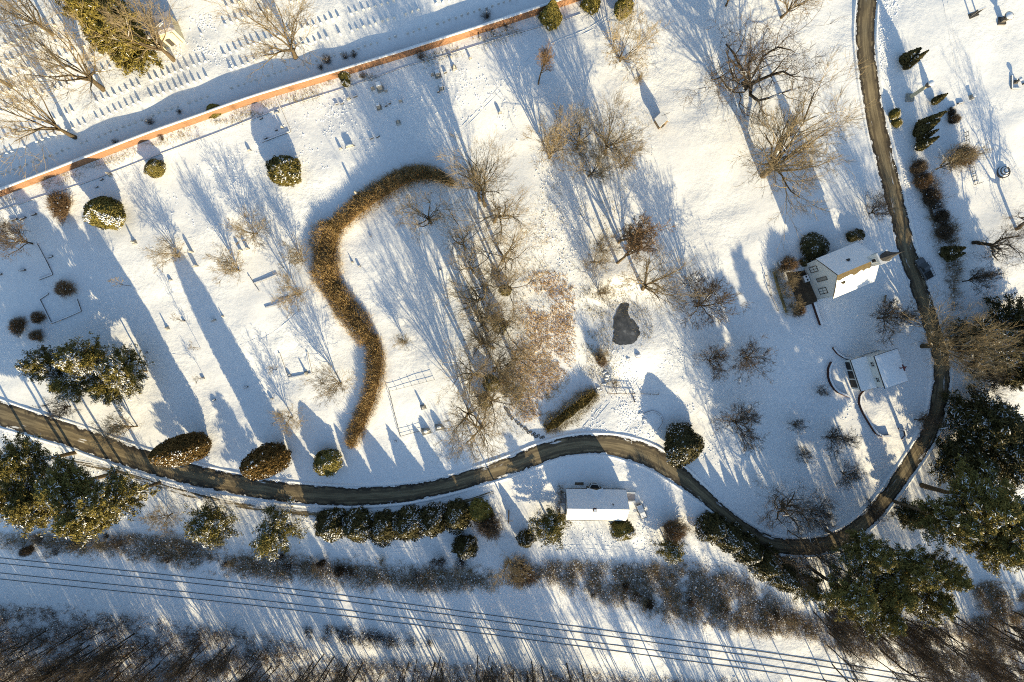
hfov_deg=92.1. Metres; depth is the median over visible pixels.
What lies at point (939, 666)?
woodland tree
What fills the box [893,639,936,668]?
woodland tree
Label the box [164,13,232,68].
snow lumps
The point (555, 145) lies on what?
bare tree
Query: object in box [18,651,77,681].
woodland tree
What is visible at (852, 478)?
bare tree
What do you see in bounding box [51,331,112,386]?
pine tree
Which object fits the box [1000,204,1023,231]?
bare tree
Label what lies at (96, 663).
woodland tree
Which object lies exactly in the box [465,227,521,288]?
bare tree
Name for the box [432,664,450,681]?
woodland tree
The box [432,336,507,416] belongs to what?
bare tree
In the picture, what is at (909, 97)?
column monument
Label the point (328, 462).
evergreen shrub
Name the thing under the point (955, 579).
pine tree
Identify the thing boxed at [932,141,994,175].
bare tree
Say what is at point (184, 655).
woodland tree
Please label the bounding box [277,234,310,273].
bare tree
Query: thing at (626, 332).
pond water
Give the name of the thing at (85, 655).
woodland tree
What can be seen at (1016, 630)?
woodland tree
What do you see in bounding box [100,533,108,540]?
brush sapling
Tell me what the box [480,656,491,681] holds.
woodland tree
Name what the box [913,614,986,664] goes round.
woodland tree
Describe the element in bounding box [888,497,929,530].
pine tree
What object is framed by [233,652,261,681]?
woodland tree
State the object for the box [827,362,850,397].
garden wall
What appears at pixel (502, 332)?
evergreen shrub
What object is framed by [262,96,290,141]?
plot kerb
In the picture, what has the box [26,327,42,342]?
brown shrub
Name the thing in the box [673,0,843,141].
bare tree
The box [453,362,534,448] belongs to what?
bare tree
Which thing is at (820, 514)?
bare tree
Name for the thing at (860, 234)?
evergreen shrub
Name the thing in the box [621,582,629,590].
brush sapling
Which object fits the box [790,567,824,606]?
evergreen tree
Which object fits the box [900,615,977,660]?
woodland tree
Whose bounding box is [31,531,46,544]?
brush sapling
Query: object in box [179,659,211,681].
woodland tree
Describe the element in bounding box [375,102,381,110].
monument
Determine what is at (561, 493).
mulch twigs
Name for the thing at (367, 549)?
snow track
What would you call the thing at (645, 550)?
snow track
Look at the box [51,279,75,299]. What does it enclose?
brown shrub
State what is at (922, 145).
cypress tree
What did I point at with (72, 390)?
pine tree
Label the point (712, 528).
evergreen tree
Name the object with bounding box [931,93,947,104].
cypress tree
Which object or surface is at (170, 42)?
door
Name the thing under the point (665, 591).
brush sapling
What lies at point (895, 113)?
evergreen shrub
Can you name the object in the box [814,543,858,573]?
woodland tree
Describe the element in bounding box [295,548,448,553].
snow track
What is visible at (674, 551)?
evergreen tree
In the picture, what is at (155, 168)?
evergreen shrub
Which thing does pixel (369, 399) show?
hedge
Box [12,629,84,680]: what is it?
woodland tree
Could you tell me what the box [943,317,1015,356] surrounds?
bare tree
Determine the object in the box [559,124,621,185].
bare tree
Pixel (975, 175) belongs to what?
iron fence
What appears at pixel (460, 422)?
bare tree
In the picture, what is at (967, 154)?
brown shrub
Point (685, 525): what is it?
bare tree
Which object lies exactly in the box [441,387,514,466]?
bare tree
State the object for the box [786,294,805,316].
bare tree
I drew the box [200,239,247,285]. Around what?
bare tree
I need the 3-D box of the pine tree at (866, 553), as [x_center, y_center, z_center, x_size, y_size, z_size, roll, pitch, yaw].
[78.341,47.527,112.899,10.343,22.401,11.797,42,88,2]
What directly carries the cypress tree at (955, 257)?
on the ground at (706, 198)
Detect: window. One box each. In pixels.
[808,266,818,273]
[815,276,827,282]
[817,287,827,294]
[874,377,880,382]
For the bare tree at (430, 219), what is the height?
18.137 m
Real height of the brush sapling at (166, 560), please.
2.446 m
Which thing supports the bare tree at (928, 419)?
on the ground at (706, 198)
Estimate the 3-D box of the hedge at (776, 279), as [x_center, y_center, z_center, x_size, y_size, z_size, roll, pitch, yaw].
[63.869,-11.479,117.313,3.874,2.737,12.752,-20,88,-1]
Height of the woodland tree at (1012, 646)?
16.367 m
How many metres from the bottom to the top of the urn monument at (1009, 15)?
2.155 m
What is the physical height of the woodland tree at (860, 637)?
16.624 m
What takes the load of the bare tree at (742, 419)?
on the ground at (706, 198)
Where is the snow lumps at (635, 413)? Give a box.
[581,348,657,445]
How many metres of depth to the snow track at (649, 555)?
125.62 m
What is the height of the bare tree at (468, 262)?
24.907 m
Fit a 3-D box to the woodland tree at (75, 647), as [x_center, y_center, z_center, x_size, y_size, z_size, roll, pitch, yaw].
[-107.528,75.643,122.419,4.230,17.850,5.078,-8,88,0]
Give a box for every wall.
[0,0,580,196]
[0,14,580,210]
[645,411,663,429]
[812,302,822,324]
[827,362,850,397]
[832,347,851,358]
[858,390,890,436]
[898,428,906,439]
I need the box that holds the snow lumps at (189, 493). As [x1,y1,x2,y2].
[0,431,450,528]
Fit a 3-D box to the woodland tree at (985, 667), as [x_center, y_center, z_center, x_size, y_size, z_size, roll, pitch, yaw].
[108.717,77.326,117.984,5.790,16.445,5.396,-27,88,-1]
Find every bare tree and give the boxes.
[0,0,53,41]
[0,0,126,115]
[0,53,76,184]
[0,217,36,262]
[29,393,81,422]
[39,0,194,77]
[75,410,142,448]
[108,277,128,286]
[133,499,182,536]
[138,235,187,272]
[200,0,323,83]
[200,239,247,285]
[219,203,271,252]
[266,404,306,435]
[269,267,308,318]
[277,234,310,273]
[299,359,357,407]
[385,178,475,245]
[392,333,413,350]
[430,125,516,218]
[432,199,492,254]
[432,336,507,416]
[434,254,489,324]
[434,363,502,461]
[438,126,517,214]
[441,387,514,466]
[442,255,507,322]
[447,181,542,252]
[448,230,504,293]
[449,323,521,382]
[453,303,524,359]
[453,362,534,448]
[455,280,520,342]
[457,280,518,334]
[460,211,551,294]
[464,298,536,360]
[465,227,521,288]
[469,508,504,546]
[483,317,558,394]
[483,339,528,398]
[487,347,539,419]
[487,550,534,595]
[488,257,551,321]
[519,101,586,171]
[535,37,554,84]
[552,98,610,171]
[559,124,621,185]
[570,87,654,173]
[580,236,615,279]
[588,277,617,302]
[591,228,625,264]
[592,345,608,363]
[599,1,669,82]
[607,132,647,174]
[608,378,620,388]
[610,210,675,252]
[616,220,658,264]
[616,232,708,323]
[634,70,647,84]
[666,267,755,329]
[670,516,695,547]
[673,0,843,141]
[692,341,731,385]
[709,396,769,456]
[727,39,881,252]
[728,332,777,386]
[752,478,855,553]
[770,0,831,23]
[775,266,792,281]
[776,281,795,301]
[782,269,802,288]
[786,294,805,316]
[786,418,809,436]
[794,445,814,464]
[797,487,836,541]
[816,385,831,396]
[820,426,862,462]
[833,459,871,490]
[861,187,899,221]
[863,497,895,524]
[869,297,928,345]
[881,283,1023,392]
[913,410,946,435]
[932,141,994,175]
[962,263,1007,295]
[963,357,1023,399]
[964,219,1023,273]
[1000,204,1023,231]
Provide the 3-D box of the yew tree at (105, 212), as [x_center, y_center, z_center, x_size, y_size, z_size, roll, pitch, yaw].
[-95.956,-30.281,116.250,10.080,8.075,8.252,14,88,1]
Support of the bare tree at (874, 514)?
on the ground at (706, 198)
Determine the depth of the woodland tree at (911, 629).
115.51 m
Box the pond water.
[613,302,639,344]
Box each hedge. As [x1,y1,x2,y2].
[304,217,376,347]
[326,160,458,235]
[342,333,388,449]
[541,387,599,435]
[769,267,792,318]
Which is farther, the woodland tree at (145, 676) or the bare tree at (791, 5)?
the woodland tree at (145, 676)
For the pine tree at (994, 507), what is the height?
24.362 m
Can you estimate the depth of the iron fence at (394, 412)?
121.96 m
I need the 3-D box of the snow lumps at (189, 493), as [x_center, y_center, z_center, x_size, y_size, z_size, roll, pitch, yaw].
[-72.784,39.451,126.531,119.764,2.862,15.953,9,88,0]
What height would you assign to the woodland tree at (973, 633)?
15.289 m
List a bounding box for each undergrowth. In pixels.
[0,528,499,596]
[0,603,738,681]
[300,622,435,653]
[499,556,836,645]
[787,611,1023,681]
[911,155,970,311]
[970,578,1023,624]
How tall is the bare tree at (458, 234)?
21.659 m
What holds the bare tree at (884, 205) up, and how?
on the ground at (706, 198)
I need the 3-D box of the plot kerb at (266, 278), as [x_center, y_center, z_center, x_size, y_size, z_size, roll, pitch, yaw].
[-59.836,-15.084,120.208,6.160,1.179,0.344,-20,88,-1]
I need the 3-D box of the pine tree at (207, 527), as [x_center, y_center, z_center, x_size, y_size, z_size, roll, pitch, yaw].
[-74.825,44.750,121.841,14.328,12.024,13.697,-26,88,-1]
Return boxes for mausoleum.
[142,10,184,49]
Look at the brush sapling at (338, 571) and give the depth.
125.63 m
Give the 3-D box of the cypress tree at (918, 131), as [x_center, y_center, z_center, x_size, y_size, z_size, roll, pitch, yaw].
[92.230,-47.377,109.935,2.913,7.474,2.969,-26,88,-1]
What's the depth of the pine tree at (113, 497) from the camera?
109.25 m
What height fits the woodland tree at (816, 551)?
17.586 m
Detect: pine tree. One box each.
[0,430,76,492]
[0,482,29,523]
[1,473,83,538]
[13,340,66,384]
[30,452,115,514]
[46,373,101,404]
[49,483,142,548]
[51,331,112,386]
[71,465,161,525]
[86,377,135,412]
[92,343,155,400]
[180,498,243,549]
[249,495,308,561]
[807,561,881,625]
[825,528,898,580]
[848,563,922,618]
[851,598,908,642]
[859,539,946,594]
[879,569,959,628]
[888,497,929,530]
[890,544,973,594]
[893,494,986,552]
[919,453,1023,546]
[927,433,1000,490]
[938,383,1023,457]
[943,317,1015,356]
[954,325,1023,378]
[958,525,1023,578]
[965,433,1023,492]
[972,486,1023,561]
[982,292,1023,335]
[987,363,1023,391]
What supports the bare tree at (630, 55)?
on the ground at (706, 198)
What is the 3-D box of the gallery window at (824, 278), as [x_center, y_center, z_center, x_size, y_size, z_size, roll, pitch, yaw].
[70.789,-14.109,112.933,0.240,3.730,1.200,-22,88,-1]
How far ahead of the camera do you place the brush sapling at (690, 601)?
124.15 m
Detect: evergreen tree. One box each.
[313,506,346,542]
[341,505,373,543]
[367,508,399,547]
[392,504,423,542]
[418,501,446,537]
[442,496,472,535]
[450,534,478,560]
[467,497,494,522]
[515,528,536,547]
[526,505,572,551]
[649,536,687,565]
[694,510,727,545]
[714,521,744,553]
[732,531,763,565]
[747,543,782,581]
[765,554,802,592]
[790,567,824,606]
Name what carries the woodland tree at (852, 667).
on the ground at (706, 198)
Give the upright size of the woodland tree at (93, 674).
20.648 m
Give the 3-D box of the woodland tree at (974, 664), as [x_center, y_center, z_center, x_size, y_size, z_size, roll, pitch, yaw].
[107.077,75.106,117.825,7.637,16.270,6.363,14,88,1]
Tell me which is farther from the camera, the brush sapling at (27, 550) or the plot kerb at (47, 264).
the brush sapling at (27, 550)
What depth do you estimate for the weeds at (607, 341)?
119.35 m
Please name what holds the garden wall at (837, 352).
on the ground at (706, 198)
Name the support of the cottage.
on the ground at (706, 198)
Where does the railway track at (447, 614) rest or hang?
on the ground at (706, 198)
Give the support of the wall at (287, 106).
on the ground at (706, 198)
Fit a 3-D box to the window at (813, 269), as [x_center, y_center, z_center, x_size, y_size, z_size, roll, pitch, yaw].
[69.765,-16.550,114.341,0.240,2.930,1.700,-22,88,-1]
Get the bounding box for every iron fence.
[388,379,434,435]
[971,166,983,184]
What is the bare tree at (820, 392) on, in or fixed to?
on the ground at (706, 198)
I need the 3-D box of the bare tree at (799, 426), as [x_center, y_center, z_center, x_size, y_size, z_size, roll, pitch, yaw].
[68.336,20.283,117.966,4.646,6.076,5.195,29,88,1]
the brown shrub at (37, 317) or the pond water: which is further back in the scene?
the brown shrub at (37, 317)
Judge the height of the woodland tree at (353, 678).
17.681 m
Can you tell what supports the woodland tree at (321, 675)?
on the ground at (706, 198)
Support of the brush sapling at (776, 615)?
on the ground at (706, 198)
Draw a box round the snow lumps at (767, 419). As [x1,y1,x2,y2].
[654,325,859,502]
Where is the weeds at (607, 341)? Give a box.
[576,284,653,400]
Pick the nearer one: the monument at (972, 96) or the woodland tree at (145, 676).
the monument at (972, 96)
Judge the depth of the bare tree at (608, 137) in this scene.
103.99 m
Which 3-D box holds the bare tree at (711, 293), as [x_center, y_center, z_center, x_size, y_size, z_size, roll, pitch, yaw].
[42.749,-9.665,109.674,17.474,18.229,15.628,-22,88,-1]
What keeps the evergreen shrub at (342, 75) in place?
on the ground at (706, 198)
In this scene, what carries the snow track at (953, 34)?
on the ground at (706, 198)
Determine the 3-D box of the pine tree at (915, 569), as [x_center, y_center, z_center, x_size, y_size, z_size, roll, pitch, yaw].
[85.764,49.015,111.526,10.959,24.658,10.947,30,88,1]
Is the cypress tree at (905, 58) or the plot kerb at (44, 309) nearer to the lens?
the cypress tree at (905, 58)
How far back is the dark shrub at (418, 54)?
112.53 m
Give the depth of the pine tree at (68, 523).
107.94 m
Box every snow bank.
[0,0,932,538]
[0,0,953,558]
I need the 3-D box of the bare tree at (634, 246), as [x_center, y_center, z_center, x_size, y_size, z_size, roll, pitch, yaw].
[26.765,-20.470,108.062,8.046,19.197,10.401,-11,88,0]
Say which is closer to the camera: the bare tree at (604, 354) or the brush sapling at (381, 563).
the bare tree at (604, 354)
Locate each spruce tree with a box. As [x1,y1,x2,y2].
[54,0,133,47]
[62,0,163,77]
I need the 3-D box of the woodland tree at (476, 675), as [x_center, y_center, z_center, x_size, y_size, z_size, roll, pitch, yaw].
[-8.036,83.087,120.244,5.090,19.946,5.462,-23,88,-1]
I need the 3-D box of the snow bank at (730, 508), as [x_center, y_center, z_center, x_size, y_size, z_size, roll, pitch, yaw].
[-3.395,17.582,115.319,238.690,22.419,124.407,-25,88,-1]
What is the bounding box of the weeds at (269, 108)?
[2,13,565,204]
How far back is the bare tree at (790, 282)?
115.27 m
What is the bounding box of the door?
[165,39,175,45]
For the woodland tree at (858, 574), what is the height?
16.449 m
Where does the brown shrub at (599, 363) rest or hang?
on the ground at (706, 198)
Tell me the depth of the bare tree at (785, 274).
115.69 m
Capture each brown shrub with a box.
[6,316,28,337]
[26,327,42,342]
[27,311,46,325]
[42,188,76,226]
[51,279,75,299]
[475,512,502,540]
[506,552,541,593]
[593,354,607,367]
[657,516,690,543]
[775,253,801,273]
[792,304,808,319]
[911,171,933,190]
[944,143,978,168]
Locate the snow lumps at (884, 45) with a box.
[876,0,943,305]
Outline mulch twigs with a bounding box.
[554,483,566,526]
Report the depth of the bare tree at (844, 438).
116.03 m
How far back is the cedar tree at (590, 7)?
110.20 m
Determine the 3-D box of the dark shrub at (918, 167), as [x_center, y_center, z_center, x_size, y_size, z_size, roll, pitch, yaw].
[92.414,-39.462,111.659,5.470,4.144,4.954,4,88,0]
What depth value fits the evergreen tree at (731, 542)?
120.79 m
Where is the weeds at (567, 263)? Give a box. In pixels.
[430,106,652,462]
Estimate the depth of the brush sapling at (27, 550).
126.63 m
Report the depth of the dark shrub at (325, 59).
113.81 m
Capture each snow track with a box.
[87,231,208,263]
[143,336,259,354]
[260,284,311,339]
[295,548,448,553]
[297,544,452,549]
[426,11,613,151]
[428,1,633,153]
[540,544,750,572]
[540,548,762,585]
[942,0,956,75]
[947,0,960,72]
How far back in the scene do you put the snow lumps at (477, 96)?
115.42 m
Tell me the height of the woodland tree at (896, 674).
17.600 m
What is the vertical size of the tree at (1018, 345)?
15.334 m
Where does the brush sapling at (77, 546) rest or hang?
on the ground at (706, 198)
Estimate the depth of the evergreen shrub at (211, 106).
114.65 m
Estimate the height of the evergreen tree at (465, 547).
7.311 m
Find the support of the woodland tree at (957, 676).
on the ground at (706, 198)
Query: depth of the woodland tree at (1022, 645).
116.21 m
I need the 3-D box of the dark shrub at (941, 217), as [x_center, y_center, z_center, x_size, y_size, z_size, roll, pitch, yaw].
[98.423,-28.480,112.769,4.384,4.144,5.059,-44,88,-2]
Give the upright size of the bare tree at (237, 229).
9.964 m
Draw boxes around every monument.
[375,80,384,92]
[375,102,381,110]
[421,428,431,435]
[434,68,441,78]
[435,424,444,430]
[438,83,444,90]
[905,80,934,101]
[968,6,985,18]
[969,93,976,99]
[997,11,1013,24]
[1013,77,1022,83]
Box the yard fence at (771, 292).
[765,275,778,310]
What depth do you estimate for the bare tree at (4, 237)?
114.31 m
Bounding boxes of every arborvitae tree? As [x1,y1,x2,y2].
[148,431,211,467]
[239,442,291,480]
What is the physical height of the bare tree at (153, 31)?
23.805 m
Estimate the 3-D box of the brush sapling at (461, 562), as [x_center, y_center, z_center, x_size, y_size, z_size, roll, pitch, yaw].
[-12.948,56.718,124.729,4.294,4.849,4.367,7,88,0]
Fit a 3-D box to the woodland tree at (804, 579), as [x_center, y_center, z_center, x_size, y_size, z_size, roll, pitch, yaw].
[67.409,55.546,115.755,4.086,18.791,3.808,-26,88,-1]
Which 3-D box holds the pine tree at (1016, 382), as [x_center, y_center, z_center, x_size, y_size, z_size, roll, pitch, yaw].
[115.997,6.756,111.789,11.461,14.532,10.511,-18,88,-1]
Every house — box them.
[787,242,903,305]
[845,348,908,390]
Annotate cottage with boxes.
[560,482,636,520]
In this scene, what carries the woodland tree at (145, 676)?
on the ground at (706, 198)
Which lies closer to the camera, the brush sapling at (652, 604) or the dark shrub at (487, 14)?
the dark shrub at (487, 14)
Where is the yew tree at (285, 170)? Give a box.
[265,154,301,186]
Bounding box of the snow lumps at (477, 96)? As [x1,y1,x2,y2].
[163,52,522,230]
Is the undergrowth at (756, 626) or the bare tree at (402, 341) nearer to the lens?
the bare tree at (402, 341)
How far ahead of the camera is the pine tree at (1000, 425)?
112.81 m
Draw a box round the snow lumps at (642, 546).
[543,519,748,585]
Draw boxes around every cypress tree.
[899,47,921,65]
[902,49,928,69]
[912,119,940,137]
[914,110,947,127]
[914,136,939,150]
[916,129,938,141]
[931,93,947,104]
[938,245,966,258]
[944,252,965,261]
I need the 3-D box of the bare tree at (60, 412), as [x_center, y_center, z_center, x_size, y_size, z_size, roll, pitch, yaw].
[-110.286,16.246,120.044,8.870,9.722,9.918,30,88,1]
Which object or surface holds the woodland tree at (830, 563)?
on the ground at (706, 198)
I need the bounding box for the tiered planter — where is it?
[997,166,1010,177]
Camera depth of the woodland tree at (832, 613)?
117.39 m
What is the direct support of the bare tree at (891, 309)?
on the ground at (706, 198)
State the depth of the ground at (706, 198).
119.37 m
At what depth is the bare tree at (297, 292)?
114.15 m
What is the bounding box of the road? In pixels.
[0,0,949,554]
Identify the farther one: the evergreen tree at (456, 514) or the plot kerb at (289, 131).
the evergreen tree at (456, 514)
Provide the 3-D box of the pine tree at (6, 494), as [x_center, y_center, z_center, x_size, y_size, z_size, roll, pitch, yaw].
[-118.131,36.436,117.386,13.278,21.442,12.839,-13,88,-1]
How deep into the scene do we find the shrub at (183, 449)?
113.08 m
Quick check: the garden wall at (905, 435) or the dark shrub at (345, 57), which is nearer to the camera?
the dark shrub at (345, 57)
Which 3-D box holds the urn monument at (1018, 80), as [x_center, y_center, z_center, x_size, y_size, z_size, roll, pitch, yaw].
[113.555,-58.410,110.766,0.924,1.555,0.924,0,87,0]
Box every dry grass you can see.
[499,368,522,403]
[509,270,576,422]
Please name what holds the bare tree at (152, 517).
on the ground at (706, 198)
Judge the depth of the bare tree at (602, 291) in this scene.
114.78 m
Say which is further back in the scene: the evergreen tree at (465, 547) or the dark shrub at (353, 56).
the evergreen tree at (465, 547)
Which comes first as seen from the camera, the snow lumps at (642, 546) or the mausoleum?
the mausoleum
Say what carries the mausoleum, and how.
on the ground at (706, 198)
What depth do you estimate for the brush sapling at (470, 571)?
125.66 m
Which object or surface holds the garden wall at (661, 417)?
on the ground at (706, 198)
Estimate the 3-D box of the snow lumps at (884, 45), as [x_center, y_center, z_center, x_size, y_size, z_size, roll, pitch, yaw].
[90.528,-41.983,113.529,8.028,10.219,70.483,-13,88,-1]
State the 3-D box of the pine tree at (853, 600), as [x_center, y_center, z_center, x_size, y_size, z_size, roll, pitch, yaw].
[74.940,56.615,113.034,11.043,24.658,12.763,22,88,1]
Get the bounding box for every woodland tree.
[0,630,46,676]
[0,646,39,674]
[1,636,68,680]
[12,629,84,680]
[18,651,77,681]
[27,645,89,681]
[31,650,92,681]
[46,636,111,681]
[47,629,103,667]
[49,643,109,681]
[65,640,127,681]
[67,648,119,681]
[71,633,133,680]
[72,655,117,681]
[75,650,133,681]
[94,642,148,681]
[119,644,166,681]
[130,654,167,681]
[149,642,205,681]
[167,646,207,681]
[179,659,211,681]
[182,646,226,681]
[194,645,241,681]
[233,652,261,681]
[236,663,261,681]
[254,665,278,681]
[290,661,313,681]
[295,654,324,681]
[307,656,334,681]
[328,657,352,681]
[349,663,362,681]
[425,662,435,681]
[431,657,440,681]
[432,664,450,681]
[470,655,480,681]
[479,662,501,681]
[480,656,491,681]
[530,661,537,681]
[566,663,576,681]
[763,544,810,575]
[782,560,817,593]
[786,542,830,577]
[788,531,832,559]
[804,544,840,570]
[806,549,853,584]
[810,601,858,639]
[813,611,859,665]
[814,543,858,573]
[817,557,852,583]
[825,611,867,647]
[827,632,874,674]
[827,644,870,681]
[832,664,867,681]
[838,618,881,660]
[843,563,880,579]
[849,623,900,664]
[873,630,915,674]
[874,657,924,681]
[883,652,945,681]
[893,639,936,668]
[896,636,966,681]
[899,614,968,664]
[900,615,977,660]
[900,636,948,680]
[905,641,971,681]
[907,635,959,674]
[911,629,944,663]
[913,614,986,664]
[925,660,971,681]
[936,636,991,681]
[942,642,989,681]
[952,621,1010,654]
[956,616,1012,668]
[960,654,1017,681]
[963,646,1023,681]
[976,623,1023,657]
[980,654,1023,681]
[988,624,1023,664]
[996,616,1023,645]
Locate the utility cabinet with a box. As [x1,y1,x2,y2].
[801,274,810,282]
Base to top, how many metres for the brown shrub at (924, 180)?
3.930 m
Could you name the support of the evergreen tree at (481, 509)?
on the ground at (706, 198)
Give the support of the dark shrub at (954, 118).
on the ground at (706, 198)
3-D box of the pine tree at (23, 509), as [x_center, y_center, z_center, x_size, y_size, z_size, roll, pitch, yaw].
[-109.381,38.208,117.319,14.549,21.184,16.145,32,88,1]
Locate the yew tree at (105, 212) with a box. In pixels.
[82,196,125,230]
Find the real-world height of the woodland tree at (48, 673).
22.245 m
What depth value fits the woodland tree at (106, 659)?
121.64 m
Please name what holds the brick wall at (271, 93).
on the ground at (706, 198)
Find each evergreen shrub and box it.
[143,158,165,178]
[206,103,221,118]
[312,448,342,477]
[338,71,350,79]
[340,79,350,87]
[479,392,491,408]
[482,374,499,391]
[491,319,508,334]
[498,284,511,296]
[609,519,635,540]
[799,258,809,266]
[800,232,829,259]
[845,230,857,241]
[854,228,864,240]
[889,107,901,119]
[891,117,902,127]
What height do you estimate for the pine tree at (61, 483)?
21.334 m
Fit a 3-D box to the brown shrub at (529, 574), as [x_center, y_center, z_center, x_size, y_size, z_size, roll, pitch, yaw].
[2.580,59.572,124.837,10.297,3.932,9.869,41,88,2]
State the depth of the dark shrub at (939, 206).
112.91 m
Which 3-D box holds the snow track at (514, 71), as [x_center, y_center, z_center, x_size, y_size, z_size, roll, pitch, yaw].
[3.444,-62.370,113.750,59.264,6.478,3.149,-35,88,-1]
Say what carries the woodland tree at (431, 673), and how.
on the ground at (706, 198)
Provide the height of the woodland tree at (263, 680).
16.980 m
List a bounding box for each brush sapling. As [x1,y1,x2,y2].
[16,544,34,557]
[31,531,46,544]
[39,551,52,559]
[51,548,61,556]
[62,540,89,557]
[65,539,78,550]
[90,539,109,554]
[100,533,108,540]
[110,535,127,549]
[163,555,171,564]
[219,558,227,569]
[225,559,237,568]
[283,563,291,571]
[298,560,314,577]
[309,562,321,577]
[314,559,325,567]
[333,565,346,578]
[342,568,357,582]
[375,557,385,565]
[428,556,442,571]
[435,556,449,569]
[449,561,466,575]
[454,557,467,570]
[465,567,474,576]
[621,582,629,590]
[631,592,642,601]
[644,600,652,609]
[646,599,656,612]
[663,586,671,596]
[686,595,697,610]
[719,603,733,618]
[768,606,784,623]
[781,617,801,634]
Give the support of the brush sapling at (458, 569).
on the ground at (706, 198)
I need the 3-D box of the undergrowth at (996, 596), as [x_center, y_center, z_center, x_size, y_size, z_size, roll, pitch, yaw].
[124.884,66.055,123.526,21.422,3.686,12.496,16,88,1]
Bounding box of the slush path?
[64,457,493,518]
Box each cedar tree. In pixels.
[537,0,562,30]
[579,0,600,14]
[613,0,633,20]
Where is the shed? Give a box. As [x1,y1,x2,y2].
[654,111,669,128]
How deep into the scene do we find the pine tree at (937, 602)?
105.96 m
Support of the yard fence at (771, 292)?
on the ground at (706, 198)
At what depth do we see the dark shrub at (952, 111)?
111.60 m
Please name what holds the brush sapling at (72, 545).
on the ground at (706, 198)
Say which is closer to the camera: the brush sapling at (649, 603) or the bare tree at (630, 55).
the bare tree at (630, 55)
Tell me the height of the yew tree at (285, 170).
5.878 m
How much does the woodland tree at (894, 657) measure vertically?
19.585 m
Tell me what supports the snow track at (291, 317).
on the ground at (706, 198)
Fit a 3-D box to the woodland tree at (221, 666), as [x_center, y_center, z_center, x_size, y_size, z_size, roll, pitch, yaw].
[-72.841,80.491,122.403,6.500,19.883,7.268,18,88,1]
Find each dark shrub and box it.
[144,115,154,125]
[319,52,332,65]
[341,52,348,59]
[349,49,356,59]
[415,50,425,61]
[480,7,490,19]
[909,157,929,176]
[921,185,942,209]
[927,201,944,212]
[932,207,951,225]
[932,223,956,242]
[947,108,957,115]
[947,112,963,124]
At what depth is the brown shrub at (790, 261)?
115.30 m
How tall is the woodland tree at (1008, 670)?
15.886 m
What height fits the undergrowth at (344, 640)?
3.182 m
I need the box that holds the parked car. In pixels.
[636,503,646,518]
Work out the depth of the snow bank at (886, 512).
123.22 m
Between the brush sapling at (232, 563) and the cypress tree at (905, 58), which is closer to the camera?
the cypress tree at (905, 58)
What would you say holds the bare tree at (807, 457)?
on the ground at (706, 198)
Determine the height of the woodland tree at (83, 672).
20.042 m
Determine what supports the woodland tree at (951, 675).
on the ground at (706, 198)
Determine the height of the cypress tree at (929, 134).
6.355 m
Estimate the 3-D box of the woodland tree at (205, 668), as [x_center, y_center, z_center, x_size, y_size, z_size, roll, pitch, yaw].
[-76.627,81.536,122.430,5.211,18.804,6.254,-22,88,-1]
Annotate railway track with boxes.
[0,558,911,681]
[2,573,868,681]
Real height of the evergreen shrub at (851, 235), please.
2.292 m
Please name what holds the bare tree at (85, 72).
on the ground at (706, 198)
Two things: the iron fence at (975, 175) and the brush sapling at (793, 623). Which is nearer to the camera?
the iron fence at (975, 175)
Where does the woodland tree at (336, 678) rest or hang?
on the ground at (706, 198)
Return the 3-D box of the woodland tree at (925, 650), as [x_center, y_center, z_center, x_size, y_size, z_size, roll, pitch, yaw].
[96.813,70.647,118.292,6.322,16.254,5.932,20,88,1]
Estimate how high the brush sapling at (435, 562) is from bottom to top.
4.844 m
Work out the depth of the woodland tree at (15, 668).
118.87 m
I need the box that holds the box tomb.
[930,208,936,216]
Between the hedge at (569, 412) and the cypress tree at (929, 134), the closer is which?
the cypress tree at (929, 134)
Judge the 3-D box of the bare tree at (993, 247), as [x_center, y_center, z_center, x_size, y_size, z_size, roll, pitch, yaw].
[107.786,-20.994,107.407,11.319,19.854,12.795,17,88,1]
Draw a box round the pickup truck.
[914,257,935,280]
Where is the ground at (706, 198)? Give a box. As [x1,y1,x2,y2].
[0,0,1023,681]
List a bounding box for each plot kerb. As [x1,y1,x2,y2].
[36,243,52,279]
[38,293,81,323]
[254,274,277,283]
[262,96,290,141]
[278,352,311,377]
[1010,75,1020,88]
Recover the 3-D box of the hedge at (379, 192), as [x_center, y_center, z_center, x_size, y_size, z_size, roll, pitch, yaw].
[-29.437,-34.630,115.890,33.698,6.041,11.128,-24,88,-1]
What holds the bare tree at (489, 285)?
on the ground at (706, 198)
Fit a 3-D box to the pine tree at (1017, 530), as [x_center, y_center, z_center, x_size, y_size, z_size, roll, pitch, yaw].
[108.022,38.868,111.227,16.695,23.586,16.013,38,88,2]
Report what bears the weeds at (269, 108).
on the ground at (706, 198)
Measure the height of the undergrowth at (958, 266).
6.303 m
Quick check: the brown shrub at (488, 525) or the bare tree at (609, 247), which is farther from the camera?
the brown shrub at (488, 525)
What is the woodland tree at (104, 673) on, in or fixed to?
on the ground at (706, 198)
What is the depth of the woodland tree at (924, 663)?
113.89 m
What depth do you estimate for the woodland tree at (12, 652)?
121.82 m
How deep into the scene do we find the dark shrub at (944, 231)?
112.99 m
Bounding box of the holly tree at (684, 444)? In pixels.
[663,422,704,468]
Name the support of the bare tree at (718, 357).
on the ground at (706, 198)
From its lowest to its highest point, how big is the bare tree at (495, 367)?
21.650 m
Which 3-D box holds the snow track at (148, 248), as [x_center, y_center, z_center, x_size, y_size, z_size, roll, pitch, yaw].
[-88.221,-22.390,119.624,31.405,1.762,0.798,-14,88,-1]

